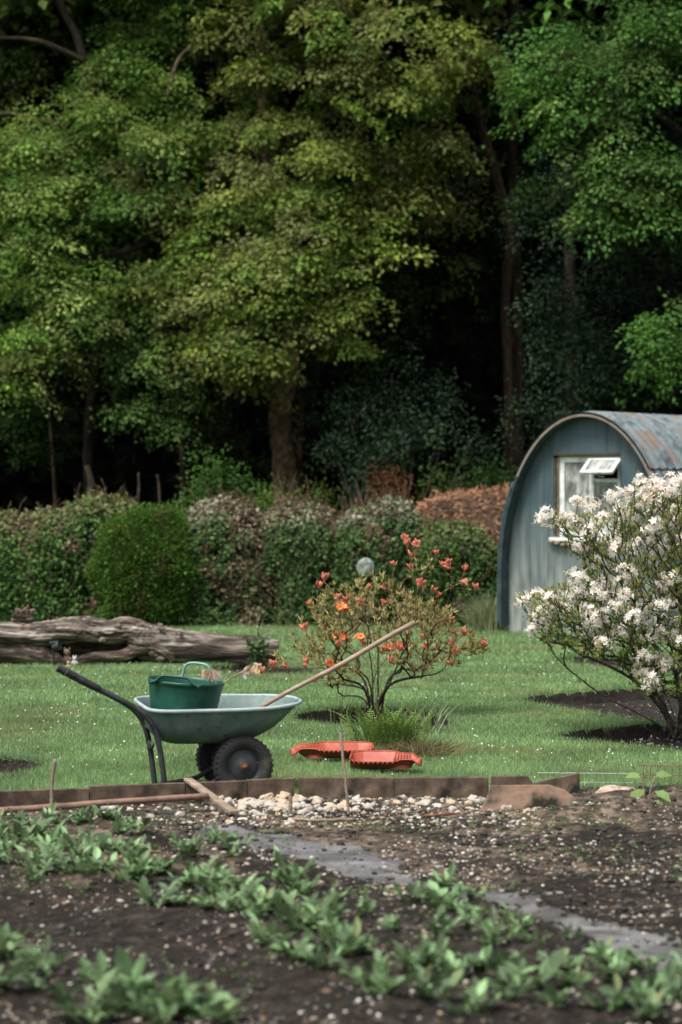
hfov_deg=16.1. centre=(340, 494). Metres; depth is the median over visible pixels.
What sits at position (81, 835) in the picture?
potato plant
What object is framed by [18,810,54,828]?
potato plant
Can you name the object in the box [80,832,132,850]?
potato plant
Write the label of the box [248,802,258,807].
flint stone
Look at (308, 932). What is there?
potato plant
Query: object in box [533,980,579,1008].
potato plant
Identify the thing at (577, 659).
soil bed
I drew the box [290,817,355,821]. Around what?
stick
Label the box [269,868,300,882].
potato plant
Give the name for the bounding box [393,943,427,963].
potato plant
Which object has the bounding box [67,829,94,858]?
potato plant
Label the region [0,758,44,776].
soil bed
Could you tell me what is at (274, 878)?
potato plant
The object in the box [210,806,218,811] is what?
flint stone
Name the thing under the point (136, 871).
potato plant
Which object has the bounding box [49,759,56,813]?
stake
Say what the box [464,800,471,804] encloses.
flint stone
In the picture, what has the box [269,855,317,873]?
potato plant
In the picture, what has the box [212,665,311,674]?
soil bed
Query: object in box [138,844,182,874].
potato plant
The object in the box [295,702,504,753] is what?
fern clump
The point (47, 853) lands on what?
potato plant
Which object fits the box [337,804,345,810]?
flint stone
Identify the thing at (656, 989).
potato plant
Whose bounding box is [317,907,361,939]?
potato plant
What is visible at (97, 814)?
potato plant
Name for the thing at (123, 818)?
potato plant
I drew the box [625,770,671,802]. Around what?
seedling
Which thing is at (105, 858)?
potato plant
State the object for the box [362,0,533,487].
pine tree
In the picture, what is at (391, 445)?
laurel bush
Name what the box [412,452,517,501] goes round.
nettle bush
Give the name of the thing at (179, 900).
potato plant
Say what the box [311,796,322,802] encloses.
flint stone
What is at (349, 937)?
potato plant
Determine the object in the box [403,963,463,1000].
potato plant
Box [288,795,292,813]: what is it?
stake
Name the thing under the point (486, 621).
pale grass
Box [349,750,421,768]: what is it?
plastic tray
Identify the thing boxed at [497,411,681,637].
corrugated hut
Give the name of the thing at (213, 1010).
potato plant
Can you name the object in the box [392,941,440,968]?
potato plant
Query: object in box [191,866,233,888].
potato plant
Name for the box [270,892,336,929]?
potato plant
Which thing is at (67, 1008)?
potato plant
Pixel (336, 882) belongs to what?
weed seedlings
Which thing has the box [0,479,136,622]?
hedge
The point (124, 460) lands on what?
woods
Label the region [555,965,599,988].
potato plant
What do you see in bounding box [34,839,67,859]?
potato plant
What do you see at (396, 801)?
flint stone
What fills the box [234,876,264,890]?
potato plant
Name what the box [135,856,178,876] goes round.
potato plant
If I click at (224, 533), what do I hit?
hedge
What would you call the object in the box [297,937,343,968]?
potato plant
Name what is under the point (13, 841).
potato plant
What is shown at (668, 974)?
potato plant
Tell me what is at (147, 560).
round bush
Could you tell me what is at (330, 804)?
flint stone
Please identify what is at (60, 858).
potato plant
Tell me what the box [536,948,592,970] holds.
potato plant
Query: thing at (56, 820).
potato plant
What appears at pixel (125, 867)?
potato plant
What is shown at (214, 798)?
plank
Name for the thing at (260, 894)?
potato plant
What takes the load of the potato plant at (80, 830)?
on the soil
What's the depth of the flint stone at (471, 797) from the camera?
15.33 m
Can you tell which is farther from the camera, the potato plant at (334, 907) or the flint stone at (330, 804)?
the flint stone at (330, 804)
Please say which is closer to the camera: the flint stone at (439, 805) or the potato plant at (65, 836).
the potato plant at (65, 836)
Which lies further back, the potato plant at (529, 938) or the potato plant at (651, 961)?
the potato plant at (529, 938)
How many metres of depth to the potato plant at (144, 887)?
11.05 m
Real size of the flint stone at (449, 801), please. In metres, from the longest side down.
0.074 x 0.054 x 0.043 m
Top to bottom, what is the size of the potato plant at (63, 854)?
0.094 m
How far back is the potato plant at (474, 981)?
8.88 m
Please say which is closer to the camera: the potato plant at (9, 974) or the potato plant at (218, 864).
the potato plant at (9, 974)
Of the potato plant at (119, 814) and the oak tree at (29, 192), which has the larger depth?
the oak tree at (29, 192)
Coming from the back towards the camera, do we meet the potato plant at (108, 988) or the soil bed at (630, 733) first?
the soil bed at (630, 733)
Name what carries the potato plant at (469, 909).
on the soil
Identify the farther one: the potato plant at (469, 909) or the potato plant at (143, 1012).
the potato plant at (469, 909)
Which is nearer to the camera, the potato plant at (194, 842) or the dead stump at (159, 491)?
the potato plant at (194, 842)
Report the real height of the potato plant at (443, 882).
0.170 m
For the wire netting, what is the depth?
16.55 m
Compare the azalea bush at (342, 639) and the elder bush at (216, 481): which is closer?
the azalea bush at (342, 639)
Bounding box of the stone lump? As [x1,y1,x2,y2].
[595,785,635,792]
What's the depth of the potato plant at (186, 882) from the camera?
11.55 m
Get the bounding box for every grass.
[452,589,510,632]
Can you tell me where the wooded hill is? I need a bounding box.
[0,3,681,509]
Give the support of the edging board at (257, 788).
on the soil
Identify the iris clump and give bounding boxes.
[304,695,356,723]
[391,700,460,733]
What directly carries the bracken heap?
on the forest floor
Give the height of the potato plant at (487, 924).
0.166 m
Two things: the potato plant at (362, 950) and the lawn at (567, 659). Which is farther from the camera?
the lawn at (567, 659)
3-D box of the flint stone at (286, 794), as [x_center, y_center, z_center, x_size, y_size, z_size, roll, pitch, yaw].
[-0.361,1.931,15.519,0.060,0.048,0.083,27,13,27]
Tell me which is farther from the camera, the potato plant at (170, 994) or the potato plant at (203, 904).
the potato plant at (203, 904)
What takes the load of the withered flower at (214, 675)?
in the rubber tub
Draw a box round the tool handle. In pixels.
[258,620,415,706]
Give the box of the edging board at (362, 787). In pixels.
[298,777,394,798]
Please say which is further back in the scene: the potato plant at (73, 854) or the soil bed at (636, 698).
the soil bed at (636, 698)
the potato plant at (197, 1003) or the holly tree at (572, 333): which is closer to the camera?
the potato plant at (197, 1003)
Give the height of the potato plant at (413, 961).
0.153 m
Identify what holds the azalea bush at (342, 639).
on the soil bed at (320, 717)
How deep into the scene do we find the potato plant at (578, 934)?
10.13 m
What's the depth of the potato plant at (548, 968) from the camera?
9.17 m
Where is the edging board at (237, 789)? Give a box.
[185,780,246,802]
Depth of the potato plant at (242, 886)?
11.02 m
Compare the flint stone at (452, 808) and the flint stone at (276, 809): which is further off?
the flint stone at (452, 808)
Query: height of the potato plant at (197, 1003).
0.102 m
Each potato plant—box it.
[0,816,28,830]
[0,820,10,831]
[0,827,16,840]
[0,831,11,857]
[0,838,29,847]
[0,847,18,862]
[0,922,35,958]
[0,958,32,991]
[4,946,50,977]
[6,808,22,820]
[10,824,36,842]
[11,818,47,838]
[13,935,71,968]
[14,842,61,868]
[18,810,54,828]
[20,831,36,846]
[22,854,54,876]
[22,967,50,989]
[24,863,42,881]
[28,824,47,835]
[30,816,51,825]
[31,825,63,851]
[34,818,67,842]
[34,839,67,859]
[39,802,58,820]
[46,812,67,823]
[46,967,126,1022]
[52,846,69,864]
[53,852,84,871]
[56,832,85,844]
[57,805,89,820]
[58,825,79,849]
[59,845,91,863]
[61,857,88,873]
[64,806,89,824]
[66,995,124,1023]
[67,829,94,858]
[68,835,104,858]
[74,810,97,824]
[74,948,130,986]
[76,825,107,841]
[76,847,104,874]
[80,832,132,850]
[87,855,106,865]
[91,801,121,819]
[91,807,117,819]
[96,975,161,1002]
[99,835,130,852]
[99,852,118,871]
[104,858,152,882]
[106,945,182,1005]
[108,811,122,819]
[110,814,135,833]
[111,837,141,850]
[113,816,151,833]
[114,836,154,864]
[115,815,130,822]
[118,988,161,1017]
[122,856,145,870]
[123,845,138,857]
[124,987,160,1018]
[126,834,157,849]
[129,875,180,907]
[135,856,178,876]
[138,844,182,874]
[141,995,176,1023]
[148,983,214,1004]
[155,956,210,1016]
[165,890,203,905]
[167,862,196,888]
[169,828,204,855]
[177,839,206,854]
[177,980,253,1021]
[179,863,215,885]
[182,853,222,876]
[183,868,246,888]
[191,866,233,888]
[193,896,220,909]
[194,881,254,911]
[197,864,226,875]
[197,872,232,894]
[202,822,238,843]
[209,874,255,902]
[215,830,255,850]
[225,847,243,855]
[233,892,274,916]
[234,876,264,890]
[236,881,277,898]
[241,886,276,904]
[244,885,285,910]
[244,910,298,948]
[247,889,299,913]
[263,871,278,881]
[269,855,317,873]
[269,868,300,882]
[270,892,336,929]
[270,935,315,961]
[272,845,287,862]
[275,849,316,886]
[278,876,312,894]
[280,890,321,918]
[289,873,320,891]
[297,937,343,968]
[299,889,349,917]
[303,923,342,946]
[305,903,348,927]
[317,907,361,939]
[317,924,357,946]
[319,916,371,957]
[322,883,354,900]
[333,934,379,957]
[334,947,399,984]
[335,920,360,936]
[353,952,420,997]
[354,892,375,915]
[376,913,401,930]
[390,939,454,971]
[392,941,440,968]
[393,879,425,902]
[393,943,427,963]
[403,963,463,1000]
[412,929,461,966]
[419,933,448,955]
[420,880,474,907]
[426,903,462,935]
[429,860,460,890]
[437,978,489,1014]
[438,950,478,978]
[443,896,468,910]
[457,907,481,927]
[458,943,496,970]
[459,975,512,1008]
[463,885,488,898]
[463,900,484,914]
[470,904,532,947]
[473,947,564,991]
[476,942,533,972]
[485,966,530,1002]
[498,915,533,932]
[500,902,527,920]
[517,925,551,943]
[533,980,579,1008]
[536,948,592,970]
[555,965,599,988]
[559,922,588,939]
[580,972,634,1010]
[584,941,647,962]
[586,936,615,958]
[587,944,633,980]
[621,979,660,1007]
[621,988,668,1021]
[626,948,670,969]
[628,973,667,1005]
[641,958,681,1000]
[648,965,665,983]
[648,981,681,1002]
[671,950,681,976]
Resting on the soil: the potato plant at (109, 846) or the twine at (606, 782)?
the potato plant at (109, 846)
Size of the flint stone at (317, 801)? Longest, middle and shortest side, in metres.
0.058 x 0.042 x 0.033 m
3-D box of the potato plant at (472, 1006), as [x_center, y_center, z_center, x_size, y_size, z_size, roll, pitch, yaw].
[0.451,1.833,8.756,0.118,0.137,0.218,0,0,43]
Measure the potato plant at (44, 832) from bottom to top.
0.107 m
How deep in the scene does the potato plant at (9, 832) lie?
13.10 m
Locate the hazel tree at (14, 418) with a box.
[0,359,112,508]
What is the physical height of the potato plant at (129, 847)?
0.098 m
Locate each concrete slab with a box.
[481,785,577,810]
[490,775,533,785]
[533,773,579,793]
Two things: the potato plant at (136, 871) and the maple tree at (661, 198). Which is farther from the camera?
the maple tree at (661, 198)
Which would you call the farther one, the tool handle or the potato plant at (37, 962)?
the tool handle
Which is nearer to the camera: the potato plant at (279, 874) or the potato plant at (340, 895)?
the potato plant at (340, 895)
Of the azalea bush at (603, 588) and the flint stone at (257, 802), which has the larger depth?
the azalea bush at (603, 588)
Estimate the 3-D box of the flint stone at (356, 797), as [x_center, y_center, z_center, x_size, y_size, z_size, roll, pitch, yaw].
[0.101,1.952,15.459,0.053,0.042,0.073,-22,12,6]
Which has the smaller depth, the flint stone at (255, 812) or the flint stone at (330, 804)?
the flint stone at (255, 812)
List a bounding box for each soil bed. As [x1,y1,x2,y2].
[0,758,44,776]
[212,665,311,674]
[293,707,450,729]
[523,689,681,730]
[555,724,681,750]
[562,657,667,671]
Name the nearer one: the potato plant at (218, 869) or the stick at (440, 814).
the potato plant at (218, 869)
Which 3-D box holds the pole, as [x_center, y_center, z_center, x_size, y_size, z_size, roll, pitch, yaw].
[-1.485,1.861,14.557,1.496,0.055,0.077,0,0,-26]
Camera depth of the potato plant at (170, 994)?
8.72 m
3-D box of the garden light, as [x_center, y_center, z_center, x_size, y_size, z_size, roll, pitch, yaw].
[-3.327,1.863,28.165,0.148,0.335,0.125,0,0,0]
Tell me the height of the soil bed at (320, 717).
0.146 m
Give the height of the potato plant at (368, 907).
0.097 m
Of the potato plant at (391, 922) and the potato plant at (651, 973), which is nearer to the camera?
the potato plant at (651, 973)
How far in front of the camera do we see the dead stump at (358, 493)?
42.48 m
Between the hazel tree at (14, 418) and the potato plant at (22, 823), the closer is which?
the potato plant at (22, 823)
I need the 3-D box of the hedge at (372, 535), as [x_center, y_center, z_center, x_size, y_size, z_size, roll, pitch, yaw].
[0.597,0.906,37.244,1.662,2.446,1.591,0,0,0]
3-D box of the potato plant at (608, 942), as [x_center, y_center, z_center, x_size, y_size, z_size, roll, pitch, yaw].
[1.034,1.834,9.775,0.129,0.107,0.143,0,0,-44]
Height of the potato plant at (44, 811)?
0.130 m
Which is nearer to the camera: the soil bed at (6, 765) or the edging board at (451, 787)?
the edging board at (451, 787)
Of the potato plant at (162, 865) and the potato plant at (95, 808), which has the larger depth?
the potato plant at (95, 808)
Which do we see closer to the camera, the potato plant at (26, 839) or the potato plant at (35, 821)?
the potato plant at (26, 839)
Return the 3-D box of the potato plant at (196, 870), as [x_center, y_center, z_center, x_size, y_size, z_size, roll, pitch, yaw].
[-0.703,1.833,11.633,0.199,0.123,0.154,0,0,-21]
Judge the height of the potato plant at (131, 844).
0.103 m
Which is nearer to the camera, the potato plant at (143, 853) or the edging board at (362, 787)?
the potato plant at (143, 853)
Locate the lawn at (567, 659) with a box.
[0,619,681,794]
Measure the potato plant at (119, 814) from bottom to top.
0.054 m
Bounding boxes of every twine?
[538,772,639,773]
[581,782,633,782]
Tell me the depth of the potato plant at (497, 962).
9.46 m
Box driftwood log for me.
[0,604,278,664]
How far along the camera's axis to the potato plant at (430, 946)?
9.60 m
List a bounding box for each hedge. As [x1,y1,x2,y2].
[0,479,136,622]
[180,474,275,626]
[257,470,343,626]
[326,475,434,626]
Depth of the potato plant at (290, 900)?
10.64 m
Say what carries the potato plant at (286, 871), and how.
on the soil
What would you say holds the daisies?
on the lawn at (567, 659)
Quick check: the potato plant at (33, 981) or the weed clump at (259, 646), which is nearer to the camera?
the potato plant at (33, 981)
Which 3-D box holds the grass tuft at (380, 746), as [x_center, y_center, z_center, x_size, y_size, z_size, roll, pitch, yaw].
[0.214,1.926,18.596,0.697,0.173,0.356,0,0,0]
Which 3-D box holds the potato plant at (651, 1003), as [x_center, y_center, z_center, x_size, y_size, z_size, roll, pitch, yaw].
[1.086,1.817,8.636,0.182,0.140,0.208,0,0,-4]
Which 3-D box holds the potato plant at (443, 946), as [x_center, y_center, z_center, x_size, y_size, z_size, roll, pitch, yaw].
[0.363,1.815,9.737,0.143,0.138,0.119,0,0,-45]
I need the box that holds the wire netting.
[638,764,681,783]
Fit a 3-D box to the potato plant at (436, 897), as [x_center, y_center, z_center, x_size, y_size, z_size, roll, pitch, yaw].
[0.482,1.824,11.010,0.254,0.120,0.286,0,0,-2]
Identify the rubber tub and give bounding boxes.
[148,662,223,709]
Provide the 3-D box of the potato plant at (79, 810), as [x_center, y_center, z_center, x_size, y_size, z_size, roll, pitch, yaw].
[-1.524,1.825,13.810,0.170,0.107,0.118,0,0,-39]
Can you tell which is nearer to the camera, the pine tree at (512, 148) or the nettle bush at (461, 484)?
the nettle bush at (461, 484)
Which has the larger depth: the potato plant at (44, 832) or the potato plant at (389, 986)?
the potato plant at (44, 832)
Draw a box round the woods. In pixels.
[0,0,681,537]
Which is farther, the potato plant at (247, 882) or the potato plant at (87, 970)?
the potato plant at (247, 882)
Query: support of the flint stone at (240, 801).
on the soil
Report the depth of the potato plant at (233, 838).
12.66 m
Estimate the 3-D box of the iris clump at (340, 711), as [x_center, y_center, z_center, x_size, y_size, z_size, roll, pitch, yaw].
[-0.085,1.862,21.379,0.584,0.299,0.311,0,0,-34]
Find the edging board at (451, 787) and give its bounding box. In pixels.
[395,777,487,798]
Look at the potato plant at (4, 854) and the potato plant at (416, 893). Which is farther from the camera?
the potato plant at (4, 854)
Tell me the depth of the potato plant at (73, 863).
11.87 m
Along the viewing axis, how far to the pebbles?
12.22 m
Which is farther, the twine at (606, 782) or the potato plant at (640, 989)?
the twine at (606, 782)
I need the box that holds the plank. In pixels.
[184,778,237,813]
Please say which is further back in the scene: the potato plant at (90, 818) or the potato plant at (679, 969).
the potato plant at (90, 818)
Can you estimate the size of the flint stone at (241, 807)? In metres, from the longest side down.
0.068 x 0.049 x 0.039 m
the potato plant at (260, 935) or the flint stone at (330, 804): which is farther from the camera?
the flint stone at (330, 804)
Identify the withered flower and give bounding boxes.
[201,669,221,683]
[221,662,262,692]
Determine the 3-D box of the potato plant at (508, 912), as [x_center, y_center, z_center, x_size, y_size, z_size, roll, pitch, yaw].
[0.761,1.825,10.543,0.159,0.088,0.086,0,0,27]
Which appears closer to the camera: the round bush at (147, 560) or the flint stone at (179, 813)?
the flint stone at (179, 813)
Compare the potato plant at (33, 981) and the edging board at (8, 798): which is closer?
the potato plant at (33, 981)
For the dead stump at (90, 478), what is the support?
on the forest floor
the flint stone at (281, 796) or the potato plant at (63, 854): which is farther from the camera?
the flint stone at (281, 796)
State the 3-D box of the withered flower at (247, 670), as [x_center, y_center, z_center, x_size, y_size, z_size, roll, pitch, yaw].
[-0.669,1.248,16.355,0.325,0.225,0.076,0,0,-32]
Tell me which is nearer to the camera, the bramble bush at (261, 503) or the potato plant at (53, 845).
the potato plant at (53, 845)
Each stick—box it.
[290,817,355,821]
[424,811,471,816]
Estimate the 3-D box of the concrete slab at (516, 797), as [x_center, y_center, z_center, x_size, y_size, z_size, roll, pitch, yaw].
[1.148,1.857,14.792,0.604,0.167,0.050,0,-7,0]
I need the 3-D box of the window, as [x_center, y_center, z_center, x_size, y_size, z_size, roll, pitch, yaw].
[3.470,0.073,34.134,1.217,1.326,0.236,0,0,38]
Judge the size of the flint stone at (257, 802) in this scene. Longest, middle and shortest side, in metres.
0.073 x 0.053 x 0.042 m
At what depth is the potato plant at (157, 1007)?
8.58 m
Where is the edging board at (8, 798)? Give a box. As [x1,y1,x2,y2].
[0,788,88,806]
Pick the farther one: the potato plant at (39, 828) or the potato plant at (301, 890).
the potato plant at (39, 828)
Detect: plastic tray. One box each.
[290,741,373,757]
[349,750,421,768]
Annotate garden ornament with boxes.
[61,647,71,665]
[71,656,77,666]
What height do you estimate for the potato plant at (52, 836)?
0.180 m
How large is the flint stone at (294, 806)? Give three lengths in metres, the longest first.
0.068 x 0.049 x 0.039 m
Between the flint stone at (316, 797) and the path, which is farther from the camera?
the flint stone at (316, 797)
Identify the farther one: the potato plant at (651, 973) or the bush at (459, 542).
the bush at (459, 542)
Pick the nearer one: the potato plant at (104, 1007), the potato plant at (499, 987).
the potato plant at (104, 1007)
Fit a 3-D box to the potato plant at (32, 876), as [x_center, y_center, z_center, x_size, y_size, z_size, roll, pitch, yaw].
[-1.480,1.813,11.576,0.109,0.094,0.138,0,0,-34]
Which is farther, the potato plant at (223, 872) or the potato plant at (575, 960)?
the potato plant at (223, 872)
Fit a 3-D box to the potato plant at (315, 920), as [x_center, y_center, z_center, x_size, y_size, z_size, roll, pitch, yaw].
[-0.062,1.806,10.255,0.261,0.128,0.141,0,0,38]
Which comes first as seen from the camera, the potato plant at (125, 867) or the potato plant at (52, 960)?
the potato plant at (52, 960)
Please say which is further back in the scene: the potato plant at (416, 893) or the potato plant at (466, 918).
the potato plant at (416, 893)
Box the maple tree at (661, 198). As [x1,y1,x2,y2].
[482,0,681,410]
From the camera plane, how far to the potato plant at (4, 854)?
12.22 m
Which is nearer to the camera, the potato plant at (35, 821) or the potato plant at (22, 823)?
the potato plant at (22, 823)
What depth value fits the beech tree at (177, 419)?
44.51 m
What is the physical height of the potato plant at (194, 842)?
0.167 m
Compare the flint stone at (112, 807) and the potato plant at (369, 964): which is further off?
the flint stone at (112, 807)
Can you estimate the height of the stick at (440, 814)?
0.035 m
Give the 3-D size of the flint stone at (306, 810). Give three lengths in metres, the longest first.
0.077 x 0.056 x 0.044 m
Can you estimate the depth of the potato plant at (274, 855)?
12.32 m
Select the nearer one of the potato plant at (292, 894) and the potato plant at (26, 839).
the potato plant at (292, 894)
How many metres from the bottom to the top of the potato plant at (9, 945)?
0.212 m
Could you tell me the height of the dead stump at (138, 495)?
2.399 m
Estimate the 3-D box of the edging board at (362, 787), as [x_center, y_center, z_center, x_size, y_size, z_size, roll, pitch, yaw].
[0.035,1.938,15.648,0.621,0.224,0.050,0,0,0]
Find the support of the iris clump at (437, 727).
on the lawn at (567, 659)
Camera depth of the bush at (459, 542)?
36.45 m
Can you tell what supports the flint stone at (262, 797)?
on the soil
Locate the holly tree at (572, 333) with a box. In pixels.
[487,131,681,454]
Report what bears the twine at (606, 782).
attached to the wire netting
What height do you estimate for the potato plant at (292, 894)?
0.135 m
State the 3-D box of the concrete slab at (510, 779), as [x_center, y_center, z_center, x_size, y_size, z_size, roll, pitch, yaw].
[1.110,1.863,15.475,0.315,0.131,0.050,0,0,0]
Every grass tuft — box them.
[364,736,403,750]
[374,731,468,757]
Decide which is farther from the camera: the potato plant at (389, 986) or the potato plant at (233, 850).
the potato plant at (233, 850)
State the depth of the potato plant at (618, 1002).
8.85 m
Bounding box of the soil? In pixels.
[0,784,681,1023]
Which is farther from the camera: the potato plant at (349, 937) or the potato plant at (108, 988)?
the potato plant at (349, 937)
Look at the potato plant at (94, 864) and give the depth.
11.82 m
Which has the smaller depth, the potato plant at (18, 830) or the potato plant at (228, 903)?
the potato plant at (228, 903)
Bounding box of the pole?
[0,793,208,813]
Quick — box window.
[548,453,619,546]
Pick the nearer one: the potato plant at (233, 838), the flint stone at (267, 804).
the potato plant at (233, 838)
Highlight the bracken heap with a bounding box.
[415,482,509,552]
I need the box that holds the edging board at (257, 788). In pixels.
[246,778,293,798]
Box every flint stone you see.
[100,805,116,809]
[175,811,185,815]
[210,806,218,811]
[237,799,247,804]
[237,804,246,810]
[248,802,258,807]
[250,809,262,815]
[253,800,261,805]
[259,794,269,799]
[263,801,276,808]
[273,807,281,811]
[275,794,286,798]
[280,791,290,798]
[292,804,301,809]
[297,794,308,801]
[299,807,311,813]
[304,804,314,808]
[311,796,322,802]
[314,799,322,803]
[326,802,336,807]
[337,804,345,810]
[352,794,360,799]
[363,803,375,808]
[393,799,400,803]
[419,799,430,805]
[433,803,441,807]
[446,799,456,804]
[448,806,457,810]
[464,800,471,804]
[468,794,477,799]
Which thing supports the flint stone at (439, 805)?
on the soil
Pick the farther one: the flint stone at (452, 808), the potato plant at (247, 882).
the flint stone at (452, 808)
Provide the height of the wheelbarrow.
0.870 m
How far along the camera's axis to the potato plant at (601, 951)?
9.64 m
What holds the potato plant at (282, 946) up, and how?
on the soil
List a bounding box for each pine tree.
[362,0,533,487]
[384,0,580,479]
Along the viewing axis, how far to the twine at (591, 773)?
16.39 m
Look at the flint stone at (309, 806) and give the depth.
14.95 m
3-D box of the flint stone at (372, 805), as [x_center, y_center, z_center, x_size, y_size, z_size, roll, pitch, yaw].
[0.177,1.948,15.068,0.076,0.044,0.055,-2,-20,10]
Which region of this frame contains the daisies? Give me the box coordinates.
[0,640,662,773]
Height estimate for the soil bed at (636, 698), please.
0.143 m
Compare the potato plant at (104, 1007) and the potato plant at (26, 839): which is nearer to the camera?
the potato plant at (104, 1007)
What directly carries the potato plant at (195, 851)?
on the soil
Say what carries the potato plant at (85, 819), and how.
on the soil
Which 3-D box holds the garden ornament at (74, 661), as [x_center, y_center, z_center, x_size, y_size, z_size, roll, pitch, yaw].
[-3.107,1.934,28.188,0.077,0.132,0.057,0,0,0]
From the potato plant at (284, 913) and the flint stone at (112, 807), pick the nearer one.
the potato plant at (284, 913)
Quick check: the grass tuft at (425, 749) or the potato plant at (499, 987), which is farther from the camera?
the grass tuft at (425, 749)
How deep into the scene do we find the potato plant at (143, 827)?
13.40 m
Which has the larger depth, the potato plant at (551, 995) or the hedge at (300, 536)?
the hedge at (300, 536)
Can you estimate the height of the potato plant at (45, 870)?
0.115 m
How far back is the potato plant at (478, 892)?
11.10 m
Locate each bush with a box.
[81,498,202,626]
[173,436,276,521]
[240,469,347,587]
[254,533,487,718]
[298,336,515,510]
[409,502,497,627]
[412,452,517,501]
[513,471,681,739]
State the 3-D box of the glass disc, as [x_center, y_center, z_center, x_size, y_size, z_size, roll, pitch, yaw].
[0.370,1.084,36.190,0.284,0.284,0.047,0,8,-28]
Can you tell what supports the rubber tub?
in the wheelbarrow
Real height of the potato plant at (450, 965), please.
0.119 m
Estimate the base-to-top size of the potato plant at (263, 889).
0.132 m
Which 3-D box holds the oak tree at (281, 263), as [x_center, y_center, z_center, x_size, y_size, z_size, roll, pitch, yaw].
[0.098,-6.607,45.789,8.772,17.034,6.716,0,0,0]
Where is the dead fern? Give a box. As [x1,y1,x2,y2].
[348,455,423,510]
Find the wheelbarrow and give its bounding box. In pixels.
[56,664,301,782]
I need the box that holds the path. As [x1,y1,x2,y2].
[159,810,681,973]
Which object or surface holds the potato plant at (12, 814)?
on the soil
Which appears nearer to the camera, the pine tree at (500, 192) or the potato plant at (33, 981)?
the potato plant at (33, 981)
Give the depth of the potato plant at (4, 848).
12.42 m
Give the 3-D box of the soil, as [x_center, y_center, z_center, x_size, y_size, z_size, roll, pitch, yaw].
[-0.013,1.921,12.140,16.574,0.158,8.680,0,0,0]
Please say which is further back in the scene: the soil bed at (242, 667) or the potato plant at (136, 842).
the soil bed at (242, 667)
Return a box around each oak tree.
[0,0,267,493]
[125,0,518,505]
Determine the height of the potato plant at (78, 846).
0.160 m
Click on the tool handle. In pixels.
(346, 660)
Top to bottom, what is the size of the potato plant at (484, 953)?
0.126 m
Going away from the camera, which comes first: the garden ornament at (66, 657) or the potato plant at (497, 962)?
the potato plant at (497, 962)
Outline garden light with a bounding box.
[49,640,61,665]
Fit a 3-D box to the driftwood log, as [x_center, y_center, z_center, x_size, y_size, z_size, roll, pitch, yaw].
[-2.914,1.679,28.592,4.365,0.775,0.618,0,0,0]
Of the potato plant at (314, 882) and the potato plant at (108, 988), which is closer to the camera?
the potato plant at (108, 988)
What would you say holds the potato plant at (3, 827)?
on the soil
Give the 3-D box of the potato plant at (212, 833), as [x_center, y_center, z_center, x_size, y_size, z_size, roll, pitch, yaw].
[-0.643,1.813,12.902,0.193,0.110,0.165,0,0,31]
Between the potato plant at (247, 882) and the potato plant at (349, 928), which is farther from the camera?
the potato plant at (247, 882)
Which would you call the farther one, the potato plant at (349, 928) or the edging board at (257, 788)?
the edging board at (257, 788)
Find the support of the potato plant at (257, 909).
on the soil
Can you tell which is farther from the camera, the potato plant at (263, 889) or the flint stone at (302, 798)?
the flint stone at (302, 798)
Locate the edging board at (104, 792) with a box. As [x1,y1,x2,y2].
[89,782,185,806]
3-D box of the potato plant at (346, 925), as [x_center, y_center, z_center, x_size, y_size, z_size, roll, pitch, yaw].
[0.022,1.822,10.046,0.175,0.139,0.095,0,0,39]
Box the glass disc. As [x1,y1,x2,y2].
[357,558,373,576]
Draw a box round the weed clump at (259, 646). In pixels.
[241,610,271,665]
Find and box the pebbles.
[0,698,681,1023]
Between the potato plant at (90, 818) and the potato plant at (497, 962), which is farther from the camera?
the potato plant at (90, 818)
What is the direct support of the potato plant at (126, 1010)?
on the soil
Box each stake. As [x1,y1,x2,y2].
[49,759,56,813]
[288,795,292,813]
[339,732,349,813]
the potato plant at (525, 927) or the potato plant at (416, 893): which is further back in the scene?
the potato plant at (416, 893)
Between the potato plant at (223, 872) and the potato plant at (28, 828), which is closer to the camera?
the potato plant at (223, 872)
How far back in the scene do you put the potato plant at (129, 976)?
8.82 m
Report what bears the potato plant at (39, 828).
on the soil
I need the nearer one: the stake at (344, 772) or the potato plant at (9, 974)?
the potato plant at (9, 974)
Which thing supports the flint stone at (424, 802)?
on the soil
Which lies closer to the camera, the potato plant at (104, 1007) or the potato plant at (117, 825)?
the potato plant at (104, 1007)
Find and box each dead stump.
[84,465,93,494]
[137,472,139,505]
[156,475,160,521]
[355,481,361,505]
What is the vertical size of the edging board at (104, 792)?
0.223 m
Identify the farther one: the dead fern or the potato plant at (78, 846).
the dead fern
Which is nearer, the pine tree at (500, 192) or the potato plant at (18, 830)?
the potato plant at (18, 830)
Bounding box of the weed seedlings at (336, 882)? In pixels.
[0,783,681,990]
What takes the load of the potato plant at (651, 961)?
on the soil
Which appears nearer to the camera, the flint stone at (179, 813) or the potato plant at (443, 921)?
the potato plant at (443, 921)
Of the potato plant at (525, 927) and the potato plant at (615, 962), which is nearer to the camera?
the potato plant at (615, 962)
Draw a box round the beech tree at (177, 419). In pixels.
[79,310,276,515]
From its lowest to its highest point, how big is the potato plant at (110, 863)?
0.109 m
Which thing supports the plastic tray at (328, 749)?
on the lawn at (567, 659)
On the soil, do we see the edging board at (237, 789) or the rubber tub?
the edging board at (237, 789)
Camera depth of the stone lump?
15.58 m
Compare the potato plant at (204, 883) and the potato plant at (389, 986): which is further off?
the potato plant at (204, 883)
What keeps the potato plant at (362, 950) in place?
on the soil
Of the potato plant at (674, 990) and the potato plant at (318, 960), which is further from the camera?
the potato plant at (318, 960)
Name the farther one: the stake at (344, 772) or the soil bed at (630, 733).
the soil bed at (630, 733)

